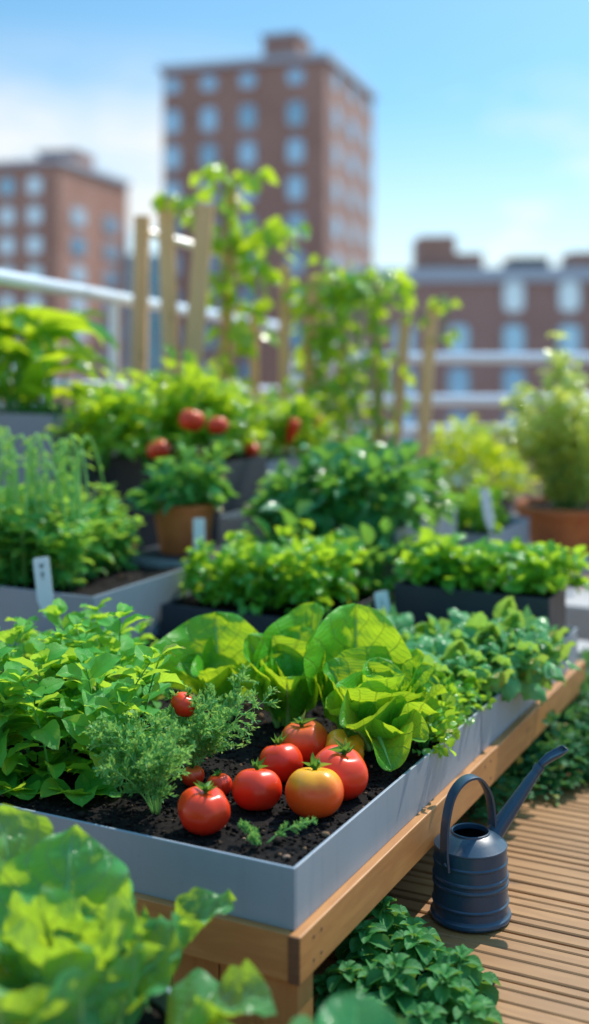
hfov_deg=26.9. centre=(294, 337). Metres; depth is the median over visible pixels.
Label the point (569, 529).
terracotta pot
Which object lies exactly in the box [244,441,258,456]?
tomato
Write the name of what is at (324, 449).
pepper plant
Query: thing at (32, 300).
window
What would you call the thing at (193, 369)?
tomato bush
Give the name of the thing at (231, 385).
tomato bush
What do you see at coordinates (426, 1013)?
stonecrop
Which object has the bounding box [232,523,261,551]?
parsley plant
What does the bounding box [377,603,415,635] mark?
basil plant
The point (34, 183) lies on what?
window
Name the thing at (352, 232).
window
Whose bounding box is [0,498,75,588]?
tall herb
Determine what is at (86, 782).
round leaf seedling
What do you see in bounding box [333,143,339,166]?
window
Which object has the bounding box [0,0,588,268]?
sky
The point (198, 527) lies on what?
plant marker
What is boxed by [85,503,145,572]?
tall herb
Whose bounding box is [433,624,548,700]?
basil plant
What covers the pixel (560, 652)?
basil plant
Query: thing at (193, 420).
tomato
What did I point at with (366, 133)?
window
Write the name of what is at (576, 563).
salad green
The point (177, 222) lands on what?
window
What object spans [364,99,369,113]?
window
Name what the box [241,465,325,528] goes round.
pepper plant
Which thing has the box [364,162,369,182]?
window
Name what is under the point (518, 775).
shrub
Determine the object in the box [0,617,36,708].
mint plant
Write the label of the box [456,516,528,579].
planter box
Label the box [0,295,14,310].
window
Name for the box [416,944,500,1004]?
stonecrop
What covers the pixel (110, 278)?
window
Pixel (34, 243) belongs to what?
window
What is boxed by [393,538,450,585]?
salad green
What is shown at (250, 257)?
window
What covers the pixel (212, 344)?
window
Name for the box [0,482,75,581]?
tall herb
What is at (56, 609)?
mint plant
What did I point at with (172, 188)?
window
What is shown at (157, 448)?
tomato
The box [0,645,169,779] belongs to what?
mint plant
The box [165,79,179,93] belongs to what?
window
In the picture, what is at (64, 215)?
brick building
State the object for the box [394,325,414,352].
window
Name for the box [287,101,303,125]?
window
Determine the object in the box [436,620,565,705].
basil plant
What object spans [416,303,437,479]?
wooden stake
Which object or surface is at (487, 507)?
plant marker
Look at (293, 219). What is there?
window
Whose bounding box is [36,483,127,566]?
tall herb
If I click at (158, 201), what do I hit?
vine tip
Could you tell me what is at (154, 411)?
tomato bush
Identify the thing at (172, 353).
tomato bush
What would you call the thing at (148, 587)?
planter box
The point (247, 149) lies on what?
window
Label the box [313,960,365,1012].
stonecrop
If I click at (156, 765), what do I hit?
dill plant
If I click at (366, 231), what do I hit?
window
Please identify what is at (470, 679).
cress plant
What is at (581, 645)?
stone block
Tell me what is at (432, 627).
basil plant
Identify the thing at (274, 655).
lettuce
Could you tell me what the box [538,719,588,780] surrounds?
shrub
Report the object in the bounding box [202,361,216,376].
window
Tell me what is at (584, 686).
shrub
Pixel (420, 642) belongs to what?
basil plant
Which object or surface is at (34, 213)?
window
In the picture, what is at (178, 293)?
window
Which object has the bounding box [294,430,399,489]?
pepper plant
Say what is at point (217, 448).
potted plant
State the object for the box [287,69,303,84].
window
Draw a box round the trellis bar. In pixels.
[150,229,221,256]
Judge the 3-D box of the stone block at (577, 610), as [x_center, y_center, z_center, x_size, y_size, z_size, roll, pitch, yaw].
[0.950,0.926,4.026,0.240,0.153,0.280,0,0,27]
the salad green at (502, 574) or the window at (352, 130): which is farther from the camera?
the window at (352, 130)
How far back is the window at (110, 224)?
88.51 m
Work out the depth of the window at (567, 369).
54.30 m
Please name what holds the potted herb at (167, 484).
in the terracotta pot at (174, 526)
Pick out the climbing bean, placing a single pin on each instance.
(240, 336)
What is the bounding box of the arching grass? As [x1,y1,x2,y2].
[0,427,105,587]
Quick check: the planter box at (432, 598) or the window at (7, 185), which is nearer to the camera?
the planter box at (432, 598)
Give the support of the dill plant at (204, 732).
on the metal planter at (165, 854)
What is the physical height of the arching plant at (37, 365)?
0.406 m
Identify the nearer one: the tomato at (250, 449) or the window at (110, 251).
the tomato at (250, 449)
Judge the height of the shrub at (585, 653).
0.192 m
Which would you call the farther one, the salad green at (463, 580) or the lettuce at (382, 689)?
the salad green at (463, 580)
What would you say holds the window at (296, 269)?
in the brick tower
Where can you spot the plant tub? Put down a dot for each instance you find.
(157, 1012)
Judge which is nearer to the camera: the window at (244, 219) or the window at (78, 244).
the window at (78, 244)
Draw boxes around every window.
[0,177,14,195]
[0,207,14,225]
[0,236,14,254]
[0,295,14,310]
[1,266,14,271]
[27,176,41,194]
[27,206,41,224]
[27,236,41,253]
[27,265,41,276]
[27,295,41,306]
[71,207,85,226]
[71,236,85,255]
[71,265,85,283]
[71,297,85,310]
[74,332,85,341]
[103,215,118,234]
[103,243,118,260]
[103,270,118,287]
[103,303,108,313]
[103,352,108,368]
[104,325,108,341]
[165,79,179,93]
[165,110,179,133]
[165,146,179,169]
[165,182,179,203]
[174,218,179,237]
[176,254,179,276]
[177,290,179,302]
[178,326,179,346]
[201,76,216,90]
[201,107,216,131]
[201,144,216,167]
[201,181,216,203]
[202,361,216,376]
[204,325,216,348]
[207,289,216,309]
[209,255,216,272]
[240,73,255,87]
[240,105,255,128]
[240,141,255,165]
[240,185,255,202]
[240,215,255,238]
[240,253,255,273]
[240,288,255,302]
[240,361,249,383]
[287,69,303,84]
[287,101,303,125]
[287,139,303,163]
[287,176,303,200]
[287,213,303,237]
[287,250,303,274]
[289,362,302,385]
[290,291,301,305]
[290,325,303,348]
[333,74,339,90]
[333,106,339,130]
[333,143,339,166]
[333,179,339,202]
[333,216,339,239]
[333,252,339,274]
[333,363,336,376]
[349,87,355,102]
[349,118,355,140]
[349,153,355,175]
[349,187,355,209]
[349,222,355,244]
[349,257,355,273]
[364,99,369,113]
[364,129,369,150]
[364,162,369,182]
[364,195,369,215]
[364,228,369,248]
[364,261,369,268]
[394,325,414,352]
[394,368,414,394]
[402,411,414,440]
[448,324,468,352]
[448,368,468,394]
[448,411,468,438]
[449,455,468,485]
[503,281,523,311]
[503,324,523,352]
[503,368,523,394]
[503,412,518,441]
[559,281,579,311]
[559,324,579,352]
[559,368,579,387]
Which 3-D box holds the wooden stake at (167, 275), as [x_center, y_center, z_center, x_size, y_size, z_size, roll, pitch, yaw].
[-0.485,0.224,4.850,0.060,1.564,0.061,-2,0,0]
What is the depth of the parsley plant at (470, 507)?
4.07 m
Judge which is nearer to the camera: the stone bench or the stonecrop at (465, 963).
the stonecrop at (465, 963)
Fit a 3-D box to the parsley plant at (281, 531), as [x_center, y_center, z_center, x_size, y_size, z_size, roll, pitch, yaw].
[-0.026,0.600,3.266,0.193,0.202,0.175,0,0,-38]
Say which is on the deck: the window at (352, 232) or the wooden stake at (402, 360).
the wooden stake at (402, 360)
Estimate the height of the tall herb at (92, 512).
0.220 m
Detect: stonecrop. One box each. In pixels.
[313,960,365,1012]
[335,920,401,987]
[348,953,449,1017]
[363,896,440,955]
[371,925,452,977]
[395,963,502,1023]
[401,1002,459,1023]
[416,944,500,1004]
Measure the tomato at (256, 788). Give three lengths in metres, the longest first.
0.082 x 0.080 x 0.079 m
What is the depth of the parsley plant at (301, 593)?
3.09 m
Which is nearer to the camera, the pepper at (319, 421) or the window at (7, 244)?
the pepper at (319, 421)
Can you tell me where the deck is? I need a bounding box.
[313,516,588,1023]
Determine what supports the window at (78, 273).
in the brick building at (64, 215)
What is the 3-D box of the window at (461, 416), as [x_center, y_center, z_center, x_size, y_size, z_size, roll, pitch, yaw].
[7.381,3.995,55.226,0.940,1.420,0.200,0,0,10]
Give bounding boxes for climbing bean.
[151,162,310,427]
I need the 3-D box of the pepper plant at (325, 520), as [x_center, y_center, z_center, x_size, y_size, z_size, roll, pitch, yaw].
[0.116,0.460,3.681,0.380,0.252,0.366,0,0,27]
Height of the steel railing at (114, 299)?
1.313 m
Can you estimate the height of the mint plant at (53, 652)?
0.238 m
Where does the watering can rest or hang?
on the deck
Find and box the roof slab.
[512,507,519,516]
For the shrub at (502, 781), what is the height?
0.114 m
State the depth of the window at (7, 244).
81.18 m
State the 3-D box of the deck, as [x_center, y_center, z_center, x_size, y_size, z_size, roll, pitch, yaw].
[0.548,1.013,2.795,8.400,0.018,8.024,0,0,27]
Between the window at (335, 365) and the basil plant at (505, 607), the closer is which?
the basil plant at (505, 607)
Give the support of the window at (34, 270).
in the brick building at (64, 215)
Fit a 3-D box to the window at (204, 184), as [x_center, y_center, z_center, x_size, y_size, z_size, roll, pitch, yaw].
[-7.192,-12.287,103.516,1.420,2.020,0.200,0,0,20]
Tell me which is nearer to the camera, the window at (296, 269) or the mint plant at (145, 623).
the mint plant at (145, 623)
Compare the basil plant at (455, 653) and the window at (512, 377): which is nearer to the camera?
the basil plant at (455, 653)
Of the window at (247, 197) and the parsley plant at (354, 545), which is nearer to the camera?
the parsley plant at (354, 545)
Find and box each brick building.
[0,148,130,404]
[346,235,588,506]
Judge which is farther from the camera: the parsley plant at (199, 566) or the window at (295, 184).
the window at (295, 184)
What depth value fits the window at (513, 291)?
54.72 m
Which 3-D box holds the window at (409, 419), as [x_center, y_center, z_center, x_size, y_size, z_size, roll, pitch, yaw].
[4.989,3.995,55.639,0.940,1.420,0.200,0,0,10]
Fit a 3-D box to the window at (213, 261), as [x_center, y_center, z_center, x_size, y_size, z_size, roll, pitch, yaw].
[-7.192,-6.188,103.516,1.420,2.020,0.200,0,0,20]
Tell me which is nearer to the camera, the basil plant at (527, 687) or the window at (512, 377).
the basil plant at (527, 687)
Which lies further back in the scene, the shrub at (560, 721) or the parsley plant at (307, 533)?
the parsley plant at (307, 533)
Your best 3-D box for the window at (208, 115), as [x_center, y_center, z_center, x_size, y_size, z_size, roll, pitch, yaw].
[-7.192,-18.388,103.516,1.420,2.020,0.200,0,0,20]
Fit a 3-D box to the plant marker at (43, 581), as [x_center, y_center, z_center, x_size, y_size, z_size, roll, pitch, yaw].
[-0.583,0.580,2.861,0.037,0.138,0.004,-7,-4,-3]
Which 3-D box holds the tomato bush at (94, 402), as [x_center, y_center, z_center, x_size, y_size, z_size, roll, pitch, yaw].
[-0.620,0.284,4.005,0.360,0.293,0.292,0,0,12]
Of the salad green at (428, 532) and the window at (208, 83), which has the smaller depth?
the salad green at (428, 532)
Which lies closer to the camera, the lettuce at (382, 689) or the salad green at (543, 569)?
the lettuce at (382, 689)
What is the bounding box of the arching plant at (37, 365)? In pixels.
[0,305,119,414]
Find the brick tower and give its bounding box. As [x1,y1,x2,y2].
[158,30,377,450]
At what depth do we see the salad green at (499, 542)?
3.22 m
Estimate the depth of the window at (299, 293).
100.76 m
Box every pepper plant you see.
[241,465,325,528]
[250,500,372,586]
[257,441,364,511]
[267,449,393,533]
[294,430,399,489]
[311,440,436,533]
[337,505,420,607]
[373,435,466,524]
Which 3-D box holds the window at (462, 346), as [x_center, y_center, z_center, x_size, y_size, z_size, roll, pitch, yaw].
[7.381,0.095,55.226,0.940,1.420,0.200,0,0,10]
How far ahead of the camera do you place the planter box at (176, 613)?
3.17 m
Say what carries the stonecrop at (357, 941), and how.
in the soil bed
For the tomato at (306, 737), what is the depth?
2.15 m
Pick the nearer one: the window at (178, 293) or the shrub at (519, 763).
the shrub at (519, 763)
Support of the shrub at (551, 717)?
on the deck
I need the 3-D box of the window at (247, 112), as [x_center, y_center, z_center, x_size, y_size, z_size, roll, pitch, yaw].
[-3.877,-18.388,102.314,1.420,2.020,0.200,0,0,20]
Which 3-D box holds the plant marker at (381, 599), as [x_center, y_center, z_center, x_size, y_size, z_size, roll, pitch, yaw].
[0.225,0.697,3.061,0.034,0.130,0.004,-9,-5,-6]
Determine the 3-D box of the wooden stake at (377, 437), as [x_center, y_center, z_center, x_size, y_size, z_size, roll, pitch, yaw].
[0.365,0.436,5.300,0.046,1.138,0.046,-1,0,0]
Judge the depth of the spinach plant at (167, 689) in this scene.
2.61 m
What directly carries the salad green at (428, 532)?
in the planter box at (432, 598)
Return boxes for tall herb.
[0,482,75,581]
[0,492,40,558]
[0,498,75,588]
[0,516,50,585]
[1,474,80,512]
[3,487,51,500]
[17,499,125,580]
[29,517,103,591]
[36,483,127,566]
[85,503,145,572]
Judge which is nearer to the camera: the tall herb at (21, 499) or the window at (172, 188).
the tall herb at (21, 499)
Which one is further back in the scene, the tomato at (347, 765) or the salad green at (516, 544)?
the salad green at (516, 544)
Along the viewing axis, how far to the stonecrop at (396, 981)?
1.79 m
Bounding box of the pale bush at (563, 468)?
[489,331,588,509]
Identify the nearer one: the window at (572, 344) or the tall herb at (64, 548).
the tall herb at (64, 548)
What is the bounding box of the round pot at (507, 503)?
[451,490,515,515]
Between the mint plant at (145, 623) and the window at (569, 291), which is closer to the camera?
the mint plant at (145, 623)
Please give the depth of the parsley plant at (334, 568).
3.17 m
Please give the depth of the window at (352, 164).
108.29 m
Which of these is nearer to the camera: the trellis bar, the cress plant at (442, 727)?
the cress plant at (442, 727)
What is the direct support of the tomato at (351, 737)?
on the metal planter at (165, 854)
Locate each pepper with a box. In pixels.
[286,414,299,443]
[311,411,321,432]
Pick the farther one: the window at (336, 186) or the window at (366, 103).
the window at (366, 103)
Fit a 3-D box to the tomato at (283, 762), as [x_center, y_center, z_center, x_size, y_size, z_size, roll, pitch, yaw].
[-0.025,0.713,2.091,0.081,0.081,0.077,8,-23,-43]
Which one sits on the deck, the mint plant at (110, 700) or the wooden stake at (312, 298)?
the wooden stake at (312, 298)
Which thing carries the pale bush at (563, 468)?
on the terracotta pot at (569, 529)
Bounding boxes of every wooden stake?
[131,215,149,390]
[158,196,178,450]
[182,203,214,377]
[219,174,237,389]
[249,303,259,404]
[278,265,290,450]
[300,276,318,451]
[337,325,346,441]
[370,307,384,449]
[390,316,411,448]
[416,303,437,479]
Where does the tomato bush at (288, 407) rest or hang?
on the planter box at (292, 461)
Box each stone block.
[566,588,588,640]
[577,640,588,671]
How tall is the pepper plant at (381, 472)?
0.281 m
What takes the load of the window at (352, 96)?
in the brick tower
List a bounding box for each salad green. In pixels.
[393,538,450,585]
[403,527,440,565]
[408,535,470,593]
[429,531,470,587]
[441,537,501,592]
[465,540,507,587]
[470,545,544,592]
[489,536,539,587]
[504,540,580,594]
[530,542,588,593]
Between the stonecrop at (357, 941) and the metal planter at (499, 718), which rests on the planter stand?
the metal planter at (499, 718)
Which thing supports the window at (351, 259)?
in the brick tower
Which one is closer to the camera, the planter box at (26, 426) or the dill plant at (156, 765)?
the dill plant at (156, 765)
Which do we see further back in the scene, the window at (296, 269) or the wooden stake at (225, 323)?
the window at (296, 269)
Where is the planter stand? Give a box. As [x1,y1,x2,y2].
[133,660,584,1023]
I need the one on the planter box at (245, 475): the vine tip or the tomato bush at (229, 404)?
the tomato bush at (229, 404)
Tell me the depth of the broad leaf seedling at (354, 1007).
1.34 m
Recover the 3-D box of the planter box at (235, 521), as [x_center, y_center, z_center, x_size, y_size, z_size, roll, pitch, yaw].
[0.146,0.777,3.893,0.590,0.455,0.520,0,0,27]
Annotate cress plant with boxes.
[411,709,456,758]
[425,692,465,741]
[427,680,470,725]
[432,670,484,723]
[440,671,496,714]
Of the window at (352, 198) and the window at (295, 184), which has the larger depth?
the window at (352, 198)
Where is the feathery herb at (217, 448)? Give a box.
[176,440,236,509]
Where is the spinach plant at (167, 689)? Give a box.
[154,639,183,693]
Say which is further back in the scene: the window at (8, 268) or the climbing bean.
the window at (8, 268)
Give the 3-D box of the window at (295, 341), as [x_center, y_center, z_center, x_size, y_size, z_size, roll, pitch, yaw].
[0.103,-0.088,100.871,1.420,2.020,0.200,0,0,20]
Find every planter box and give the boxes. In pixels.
[0,403,137,503]
[0,557,199,643]
[99,451,266,550]
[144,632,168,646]
[161,586,389,632]
[198,450,307,488]
[219,506,455,604]
[394,577,565,629]
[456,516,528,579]
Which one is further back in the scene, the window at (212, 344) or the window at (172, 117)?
the window at (172, 117)
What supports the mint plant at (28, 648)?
in the metal planter at (165, 854)
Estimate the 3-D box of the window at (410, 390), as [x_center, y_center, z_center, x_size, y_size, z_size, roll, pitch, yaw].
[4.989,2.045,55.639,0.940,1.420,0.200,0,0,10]
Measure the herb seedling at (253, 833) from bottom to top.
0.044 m
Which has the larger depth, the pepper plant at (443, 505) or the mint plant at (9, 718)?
the pepper plant at (443, 505)
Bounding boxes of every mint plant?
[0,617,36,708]
[0,631,46,781]
[0,636,70,766]
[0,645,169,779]
[1,616,100,715]
[9,611,98,661]
[34,602,188,755]
[38,597,145,704]
[73,608,155,644]
[101,645,169,717]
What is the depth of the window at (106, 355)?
87.56 m
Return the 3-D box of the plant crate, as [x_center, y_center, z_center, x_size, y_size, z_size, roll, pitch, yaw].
[-0.326,0.816,3.620,0.270,0.374,0.270,0,0,27]
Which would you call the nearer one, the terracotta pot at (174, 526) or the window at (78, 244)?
the terracotta pot at (174, 526)
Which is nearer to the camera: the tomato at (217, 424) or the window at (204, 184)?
the tomato at (217, 424)
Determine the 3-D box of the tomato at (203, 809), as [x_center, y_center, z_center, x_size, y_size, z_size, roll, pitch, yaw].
[-0.139,0.714,1.880,0.081,0.083,0.077,0,0,-43]
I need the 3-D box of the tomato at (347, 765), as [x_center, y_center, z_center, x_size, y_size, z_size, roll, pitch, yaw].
[0.076,0.703,2.018,0.097,0.101,0.096,14,7,1]
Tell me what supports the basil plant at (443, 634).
in the metal planter at (499, 718)
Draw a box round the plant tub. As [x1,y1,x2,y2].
[136,987,170,1023]
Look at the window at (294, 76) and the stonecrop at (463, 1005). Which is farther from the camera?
the window at (294, 76)
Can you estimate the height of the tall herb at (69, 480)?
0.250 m
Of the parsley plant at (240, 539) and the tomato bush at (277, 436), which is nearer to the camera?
the parsley plant at (240, 539)
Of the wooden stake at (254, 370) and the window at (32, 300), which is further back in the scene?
the window at (32, 300)
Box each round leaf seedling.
[0,764,33,797]
[0,774,48,799]
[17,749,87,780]
[22,769,122,806]
[82,764,127,797]
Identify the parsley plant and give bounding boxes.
[178,536,233,604]
[203,531,266,606]
[221,532,270,595]
[221,542,304,615]
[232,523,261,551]
[246,526,309,603]
[269,546,332,613]
[279,519,321,581]
[290,537,359,607]
[300,530,371,591]
[456,475,509,529]
[456,482,501,535]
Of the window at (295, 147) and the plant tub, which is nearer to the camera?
the plant tub
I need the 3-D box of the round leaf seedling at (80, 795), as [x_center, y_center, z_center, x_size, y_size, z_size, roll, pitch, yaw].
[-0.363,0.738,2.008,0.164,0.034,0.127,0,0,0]
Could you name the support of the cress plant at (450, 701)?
in the metal planter at (165, 854)
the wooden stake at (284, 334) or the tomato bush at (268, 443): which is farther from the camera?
the wooden stake at (284, 334)
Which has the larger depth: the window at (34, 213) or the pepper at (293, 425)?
the window at (34, 213)
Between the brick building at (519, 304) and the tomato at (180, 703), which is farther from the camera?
the brick building at (519, 304)
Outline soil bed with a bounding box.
[414,970,497,1020]
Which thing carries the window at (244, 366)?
in the brick tower
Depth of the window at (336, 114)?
102.82 m
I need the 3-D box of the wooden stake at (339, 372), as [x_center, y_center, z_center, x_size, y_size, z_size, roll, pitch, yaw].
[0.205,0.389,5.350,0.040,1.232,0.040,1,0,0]
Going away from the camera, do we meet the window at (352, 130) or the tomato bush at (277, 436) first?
the tomato bush at (277, 436)
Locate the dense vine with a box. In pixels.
[282,254,460,451]
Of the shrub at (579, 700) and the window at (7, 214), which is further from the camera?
the window at (7, 214)
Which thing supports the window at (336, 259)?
in the brick tower
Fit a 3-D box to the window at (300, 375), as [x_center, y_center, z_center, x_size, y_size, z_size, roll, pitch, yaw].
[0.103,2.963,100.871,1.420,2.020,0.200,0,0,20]
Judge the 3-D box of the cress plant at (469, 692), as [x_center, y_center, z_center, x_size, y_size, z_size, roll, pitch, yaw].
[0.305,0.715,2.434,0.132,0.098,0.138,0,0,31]
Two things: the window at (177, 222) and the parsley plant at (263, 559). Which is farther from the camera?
the window at (177, 222)
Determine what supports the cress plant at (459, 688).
in the metal planter at (165, 854)
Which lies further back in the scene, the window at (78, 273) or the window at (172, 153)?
the window at (172, 153)
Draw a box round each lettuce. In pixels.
[0,804,276,1023]
[153,612,260,719]
[237,602,328,727]
[304,603,447,771]
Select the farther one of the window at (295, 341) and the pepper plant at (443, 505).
the window at (295, 341)
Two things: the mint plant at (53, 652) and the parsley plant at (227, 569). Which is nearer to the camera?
the mint plant at (53, 652)
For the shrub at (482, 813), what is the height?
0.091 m
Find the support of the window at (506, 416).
in the brick building at (519, 304)
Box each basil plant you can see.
[367,603,402,636]
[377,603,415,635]
[401,628,455,679]
[405,635,434,683]
[408,613,456,655]
[423,638,514,705]
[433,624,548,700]
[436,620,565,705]
[447,596,568,657]
[453,605,582,681]
[456,610,575,681]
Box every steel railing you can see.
[0,269,278,391]
[291,353,588,451]
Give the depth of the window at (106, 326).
87.66 m
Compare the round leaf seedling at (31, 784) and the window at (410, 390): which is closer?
the round leaf seedling at (31, 784)
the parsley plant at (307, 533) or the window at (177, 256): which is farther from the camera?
the window at (177, 256)
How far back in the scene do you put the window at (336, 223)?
102.82 m
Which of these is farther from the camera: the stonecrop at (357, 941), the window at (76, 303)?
the window at (76, 303)
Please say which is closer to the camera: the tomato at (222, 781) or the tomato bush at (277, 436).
the tomato at (222, 781)
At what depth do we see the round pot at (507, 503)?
5.58 m
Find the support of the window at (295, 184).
in the brick tower
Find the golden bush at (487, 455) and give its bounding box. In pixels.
[427,415,539,498]
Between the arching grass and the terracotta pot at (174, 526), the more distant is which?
the terracotta pot at (174, 526)
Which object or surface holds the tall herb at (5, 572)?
in the planter box at (148, 587)
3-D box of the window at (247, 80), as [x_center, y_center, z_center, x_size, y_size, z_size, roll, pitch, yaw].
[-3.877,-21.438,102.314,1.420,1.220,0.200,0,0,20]
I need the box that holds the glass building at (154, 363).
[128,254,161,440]
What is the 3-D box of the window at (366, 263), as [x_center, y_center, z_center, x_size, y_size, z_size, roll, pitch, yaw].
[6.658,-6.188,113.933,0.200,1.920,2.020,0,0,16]
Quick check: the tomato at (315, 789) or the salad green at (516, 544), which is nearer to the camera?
the tomato at (315, 789)
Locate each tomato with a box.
[146,436,169,458]
[171,687,195,716]
[177,780,230,835]
[179,404,204,431]
[182,762,204,786]
[207,414,227,434]
[207,769,231,795]
[232,756,281,810]
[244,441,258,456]
[259,733,302,782]
[281,709,327,764]
[285,752,343,818]
[315,737,367,800]
[325,728,363,757]
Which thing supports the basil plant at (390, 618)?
in the metal planter at (499, 718)
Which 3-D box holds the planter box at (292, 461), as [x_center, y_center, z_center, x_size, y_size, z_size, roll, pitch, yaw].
[-0.220,0.723,4.609,0.430,0.565,0.475,0,0,27]
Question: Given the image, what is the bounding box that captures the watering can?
[430,745,568,932]
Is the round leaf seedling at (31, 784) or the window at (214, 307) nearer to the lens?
the round leaf seedling at (31, 784)
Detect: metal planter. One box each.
[0,643,480,930]
[414,624,576,752]
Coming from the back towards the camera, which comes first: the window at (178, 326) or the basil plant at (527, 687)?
the window at (178, 326)
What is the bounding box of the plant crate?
[121,545,221,585]
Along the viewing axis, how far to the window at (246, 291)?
102.22 m
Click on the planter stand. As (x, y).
(286, 963)
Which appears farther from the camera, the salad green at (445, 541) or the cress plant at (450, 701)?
the salad green at (445, 541)
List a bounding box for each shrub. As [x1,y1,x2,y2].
[456,767,533,821]
[457,793,497,822]
[498,744,573,805]
[504,757,536,788]
[506,706,588,796]
[513,706,583,762]
[538,678,588,742]
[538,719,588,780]
[556,691,588,742]
[577,647,588,680]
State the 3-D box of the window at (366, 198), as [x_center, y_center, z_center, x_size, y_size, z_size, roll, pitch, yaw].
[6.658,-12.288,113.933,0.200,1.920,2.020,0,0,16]
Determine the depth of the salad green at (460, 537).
3.28 m
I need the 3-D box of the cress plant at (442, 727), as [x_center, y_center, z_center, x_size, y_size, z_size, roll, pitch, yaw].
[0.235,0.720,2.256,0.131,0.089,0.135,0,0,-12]
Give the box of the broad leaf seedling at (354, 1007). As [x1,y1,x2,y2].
[290,991,406,1023]
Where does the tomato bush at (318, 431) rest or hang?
in the planter box at (292, 461)
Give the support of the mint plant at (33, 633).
on the metal planter at (165, 854)
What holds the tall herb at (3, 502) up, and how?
in the planter box at (148, 587)
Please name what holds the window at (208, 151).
in the brick tower
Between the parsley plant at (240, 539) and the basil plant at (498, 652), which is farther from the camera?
the parsley plant at (240, 539)
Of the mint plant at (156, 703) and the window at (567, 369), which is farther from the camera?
the window at (567, 369)
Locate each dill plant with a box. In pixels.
[83,709,196,814]
[160,664,279,765]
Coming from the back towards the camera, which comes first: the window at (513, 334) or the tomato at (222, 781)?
the window at (513, 334)
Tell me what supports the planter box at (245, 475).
on the deck
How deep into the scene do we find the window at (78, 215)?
82.72 m
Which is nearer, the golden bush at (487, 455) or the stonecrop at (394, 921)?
the stonecrop at (394, 921)
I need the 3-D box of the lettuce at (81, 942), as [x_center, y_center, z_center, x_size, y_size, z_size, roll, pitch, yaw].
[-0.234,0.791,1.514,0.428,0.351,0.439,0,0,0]
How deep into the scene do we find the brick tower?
102.63 m
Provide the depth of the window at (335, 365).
102.17 m
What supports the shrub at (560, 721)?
on the deck
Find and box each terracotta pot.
[151,498,215,554]
[514,497,588,554]
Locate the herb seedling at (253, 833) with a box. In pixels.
[237,816,317,845]
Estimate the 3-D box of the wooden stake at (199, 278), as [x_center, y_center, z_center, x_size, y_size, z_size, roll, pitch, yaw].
[-0.408,0.241,4.800,0.069,1.532,0.069,4,0,0]
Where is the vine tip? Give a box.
[150,190,195,218]
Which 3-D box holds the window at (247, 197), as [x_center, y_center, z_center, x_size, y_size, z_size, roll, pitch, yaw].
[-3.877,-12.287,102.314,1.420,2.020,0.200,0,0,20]
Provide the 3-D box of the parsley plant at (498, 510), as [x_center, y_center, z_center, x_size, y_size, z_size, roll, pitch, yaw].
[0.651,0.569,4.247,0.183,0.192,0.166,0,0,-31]
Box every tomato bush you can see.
[43,380,154,470]
[66,368,173,458]
[90,373,193,468]
[119,344,230,460]
[146,349,250,459]
[176,369,269,460]
[181,382,272,462]
[201,403,280,456]
[242,394,303,460]
[255,376,330,458]
[268,400,340,461]
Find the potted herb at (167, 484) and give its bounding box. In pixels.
[123,442,239,515]
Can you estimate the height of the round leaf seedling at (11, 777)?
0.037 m
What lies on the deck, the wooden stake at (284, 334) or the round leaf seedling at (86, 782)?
the wooden stake at (284, 334)
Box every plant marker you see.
[33,557,52,616]
[193,518,204,552]
[374,591,389,613]
[480,488,493,531]
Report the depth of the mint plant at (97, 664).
2.20 m
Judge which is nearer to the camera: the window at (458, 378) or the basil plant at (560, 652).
the basil plant at (560, 652)
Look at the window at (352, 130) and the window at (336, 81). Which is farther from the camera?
the window at (352, 130)
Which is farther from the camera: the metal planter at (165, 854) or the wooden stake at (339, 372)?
the wooden stake at (339, 372)
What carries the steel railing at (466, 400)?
on the deck
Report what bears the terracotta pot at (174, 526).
on the plant crate
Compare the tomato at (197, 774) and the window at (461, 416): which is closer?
the tomato at (197, 774)
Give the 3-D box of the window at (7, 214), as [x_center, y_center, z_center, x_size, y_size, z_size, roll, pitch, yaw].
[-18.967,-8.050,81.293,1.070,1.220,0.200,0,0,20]
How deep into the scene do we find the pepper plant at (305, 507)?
3.51 m
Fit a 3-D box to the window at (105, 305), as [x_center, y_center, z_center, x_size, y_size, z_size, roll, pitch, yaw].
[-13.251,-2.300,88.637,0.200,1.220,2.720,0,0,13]
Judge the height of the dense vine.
1.001 m
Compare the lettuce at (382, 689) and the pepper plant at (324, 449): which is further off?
the pepper plant at (324, 449)
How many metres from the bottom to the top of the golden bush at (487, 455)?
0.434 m
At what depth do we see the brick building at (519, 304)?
55.06 m
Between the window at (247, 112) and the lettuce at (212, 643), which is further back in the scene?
the window at (247, 112)
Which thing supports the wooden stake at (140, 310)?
on the deck
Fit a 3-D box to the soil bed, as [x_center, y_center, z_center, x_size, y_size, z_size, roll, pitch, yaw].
[0.119,0.991,1.738,0.190,0.039,0.510,0,0,27]
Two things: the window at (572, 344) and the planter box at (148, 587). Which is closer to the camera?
the planter box at (148, 587)
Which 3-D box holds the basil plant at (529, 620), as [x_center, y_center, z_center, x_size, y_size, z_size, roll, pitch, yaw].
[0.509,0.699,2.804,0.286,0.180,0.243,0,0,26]
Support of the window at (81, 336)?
in the brick building at (64, 215)

